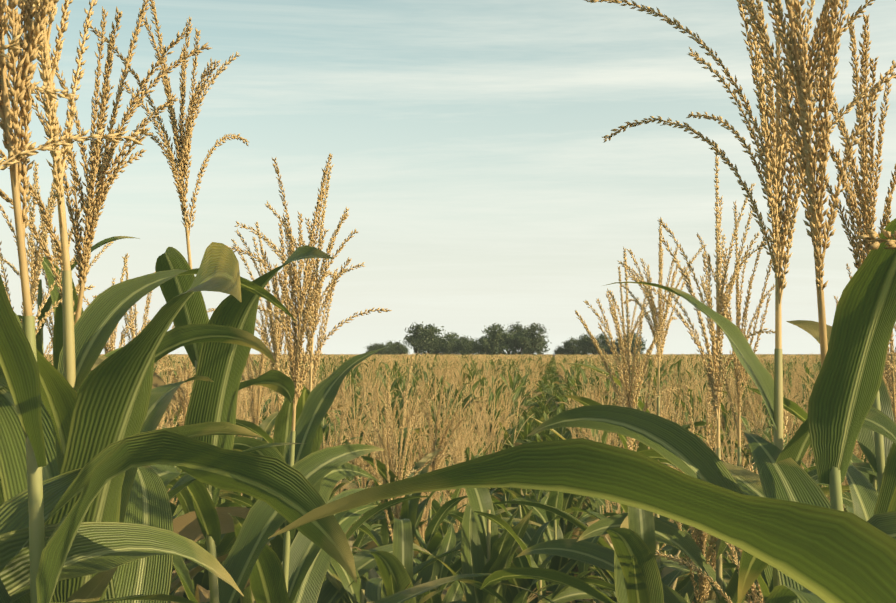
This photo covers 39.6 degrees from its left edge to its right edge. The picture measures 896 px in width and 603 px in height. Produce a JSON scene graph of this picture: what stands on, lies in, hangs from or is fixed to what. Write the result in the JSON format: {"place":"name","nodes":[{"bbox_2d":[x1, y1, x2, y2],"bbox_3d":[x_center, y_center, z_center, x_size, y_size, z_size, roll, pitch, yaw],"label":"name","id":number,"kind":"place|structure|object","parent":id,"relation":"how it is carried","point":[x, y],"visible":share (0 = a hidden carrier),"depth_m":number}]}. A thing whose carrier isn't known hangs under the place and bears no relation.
{"place":"outdoors","nodes":[
{"label":"outdoors","id":0,"kind":"place"},
{"bbox_2d":[51,354,816,602],"bbox_3d":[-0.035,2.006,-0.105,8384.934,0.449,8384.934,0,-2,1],"label":"ground","id":1,"kind":"structure","parent":0,"point":[517,354],"depth_m":3282.18},
{"bbox_2d":[0,33,261,602],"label":"corn plant","id":2,"kind":"object","parent":1,"relation":"on","point":[103,550],"visible":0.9,"depth_m":1.17},
{"bbox_2d":[0,0,295,602],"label":"corn plant","id":3,"kind":"object","parent":1,"relation":"on","point":[117,397],"visible":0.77,"depth_m":1.32},
{"bbox_2d":[0,0,306,499],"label":"corn plant","id":4,"kind":"object","parent":1,"relation":"on","point":[175,338],"visible":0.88,"depth_m":1.79},
{"bbox_2d":[0,0,356,602],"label":"corn plant","id":5,"kind":"object","parent":1,"relation":"on","point":[288,493],"visible":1,"depth_m":1.04},
{"bbox_2d":[207,221,350,602],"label":"corn plant","id":6,"kind":"object","parent":1,"relation":"on","point":[283,425],"visible":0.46,"depth_m":3.42},
{"bbox_2d":[89,0,490,602],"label":"corn plant","id":7,"kind":"object","parent":1,"relation":"on","point":[221,365],"visible":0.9,"depth_m":2.21},
{"bbox_2d":[224,153,394,602],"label":"corn plant","id":8,"kind":"object","parent":1,"relation":"on","point":[298,574],"visible":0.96,"depth_m":2.64},
{"bbox_2d":[207,165,464,602],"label":"corn plant","id":9,"kind":"object","parent":1,"relation":"on","point":[364,560],"visible":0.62,"depth_m":2.99},
{"bbox_2d":[367,342,383,354],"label":"tree","id":10,"kind":"object","parent":1,"relation":"on","point":[376,346],"visible":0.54,"depth_m":380.76},
{"bbox_2d":[380,348,391,354],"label":"tree","id":11,"kind":"object","parent":1,"relation":"on","point":[384,352],"visible":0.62,"depth_m":379.32},
{"bbox_2d":[382,340,396,352],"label":"tree","id":12,"kind":"object","parent":1,"relation":"on","point":[390,344],"visible":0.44,"depth_m":384.73},
{"bbox_2d":[387,347,398,354],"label":"tree","id":13,"kind":"object","parent":1,"relation":"on","point":[393,351],"visible":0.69,"depth_m":379.45},
{"bbox_2d":[393,340,403,353],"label":"tree","id":14,"kind":"object","parent":1,"relation":"on","point":[398,344],"visible":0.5,"depth_m":385.18},
{"bbox_2d":[396,343,409,354],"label":"tree","id":15,"kind":"object","parent":1,"relation":"on","point":[405,350],"visible":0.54,"depth_m":385.95},
{"bbox_2d":[342,354,466,602],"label":"corn plant","id":16,"kind":"object","parent":1,"relation":"on","point":[373,573],"visible":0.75,"depth_m":4.00},
{"bbox_2d":[400,321,433,354],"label":"tree","id":17,"kind":"object","parent":1,"relation":"on","point":[418,329],"visible":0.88,"depth_m":347.54},
{"bbox_2d":[411,323,445,354],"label":"tree","id":18,"kind":"object","parent":1,"relation":"on","point":[434,330],"visible":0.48,"depth_m":348.95},
{"bbox_2d":[427,333,450,354],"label":"tree","id":19,"kind":"object","parent":1,"relation":"on","point":[437,349],"visible":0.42,"depth_m":349.56},
{"bbox_2d":[440,340,459,354],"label":"tree","id":20,"kind":"object","parent":1,"relation":"on","point":[448,347],"visible":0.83,"depth_m":348.36},
{"bbox_2d":[442,332,459,354],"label":"tree","id":21,"kind":"object","parent":1,"relation":"on","point":[451,337],"visible":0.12,"depth_m":356.85},
{"bbox_2d":[453,334,478,354],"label":"tree","id":22,"kind":"object","parent":1,"relation":"on","point":[466,346],"visible":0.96,"depth_m":348.07},
{"bbox_2d":[468,338,480,354],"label":"tree","id":23,"kind":"object","parent":1,"relation":"on","point":[472,340],"visible":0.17,"depth_m":356.15},
{"bbox_2d":[472,336,492,354],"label":"tree","id":24,"kind":"object","parent":1,"relation":"on","point":[477,348],"visible":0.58,"depth_m":349.41},
{"bbox_2d":[479,323,510,354],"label":"tree","id":25,"kind":"object","parent":1,"relation":"on","point":[493,334],"visible":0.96,"depth_m":347.53},
{"bbox_2d":[496,330,520,354],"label":"tree","id":26,"kind":"object","parent":1,"relation":"on","point":[506,337],"visible":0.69,"depth_m":348.81},
{"bbox_2d":[507,322,528,354],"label":"tree","id":27,"kind":"object","parent":1,"relation":"on","point":[518,328],"visible":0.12,"depth_m":355.82},
{"bbox_2d":[508,330,537,354],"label":"tree","id":28,"kind":"object","parent":1,"relation":"on","point":[520,336],"visible":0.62,"depth_m":348.67},
{"bbox_2d":[518,322,549,354],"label":"tree","id":29,"kind":"object","parent":1,"relation":"on","point":[533,336],"visible":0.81,"depth_m":348.70},
{"bbox_2d":[531,339,550,354],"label":"tree","id":30,"kind":"object","parent":1,"relation":"on","point":[544,344],"visible":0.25,"depth_m":354.83},
{"bbox_2d":[553,345,570,354],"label":"tree","id":31,"kind":"object","parent":1,"relation":"on","point":[559,350],"visible":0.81,"depth_m":357.04},
{"bbox_2d":[561,336,582,354],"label":"tree","id":32,"kind":"object","parent":1,"relation":"on","point":[570,343],"visible":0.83,"depth_m":355.76},
{"bbox_2d":[268,226,895,602],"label":"corn plant","id":33,"kind":"object","parent":1,"relation":"on","point":[823,554],"visible":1,"depth_m":0.70},
{"bbox_2d":[576,333,591,354],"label":"tree","id":34,"kind":"object","parent":1,"relation":"on","point":[585,339],"visible":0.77,"depth_m":356.40},
{"bbox_2d":[448,218,732,602],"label":"corn plant","id":35,"kind":"object","parent":1,"relation":"on","point":[657,317],"visible":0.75,"depth_m":3.94},
{"bbox_2d":[585,337,602,354],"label":"tree","id":36,"kind":"object","parent":1,"relation":"on","point":[592,345],"visible":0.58,"depth_m":355.61},
{"bbox_2d":[596,334,609,354],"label":"tree","id":37,"kind":"object","parent":1,"relation":"on","point":[601,337],"visible":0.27,"depth_m":364.51},
{"bbox_2d":[600,346,610,354],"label":"tree","id":38,"kind":"object","parent":1,"relation":"on","point":[606,349],"visible":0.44,"depth_m":357.88},
{"bbox_2d":[599,339,614,354],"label":"tree","id":39,"kind":"object","parent":1,"relation":"on","point":[605,344],"visible":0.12,"depth_m":364.33},
{"bbox_2d":[537,246,715,602],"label":"corn plant","id":40,"kind":"object","parent":1,"relation":"on","point":[569,594],"visible":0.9,"depth_m":3.46},
{"bbox_2d":[617,332,645,353],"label":"tree","id":41,"kind":"object","parent":1,"relation":"on","point":[642,344],"visible":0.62,"depth_m":356.51},
{"bbox_2d":[530,201,817,595],"bbox_3d":[0.713,0.832,3.328,1.057,2.254,0.813,0,-2,-6],"label":"corn plant","id":42,"kind":"object","parent":1,"relation":"on","point":[738,369],"visible":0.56,"depth_m":3.37},
{"bbox_2d":[480,0,895,602],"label":"corn plant","id":43,"kind":"object","parent":1,"relation":"on","point":[684,450],"visible":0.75,"depth_m":1.63},
{"bbox_2d":[501,145,877,602],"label":"corn plant","id":44,"kind":"object","parent":1,"relation":"on","point":[580,549],"visible":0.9,"depth_m":2.87},
{"bbox_2d":[658,378,754,602],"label":"corn plant","id":45,"kind":"object","parent":1,"relation":"on","point":[703,585],"visible":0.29,"depth_m":2.94},
{"bbox_2d":[655,409,829,602],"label":"corn plant","id":46,"kind":"object","parent":1,"relation":"on","point":[755,596],"visible":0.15,"depth_m":2.40},
{"bbox_2d":[722,13,895,520],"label":"corn plant","id":47,"kind":"object","parent":1,"relation":"on","point":[869,501],"visible":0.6,"depth_m":1.80},
{"bbox_2d":[738,0,895,602],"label":"corn plant","id":48,"kind":"object","parent":1,"relation":"on","point":[846,387],"visible":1,"depth_m":1.27},
{"bbox_2d":[0,0,895,353],"label":"sky","id":49,"kind":"structure","parent":0,"point":[479,183]}
]}

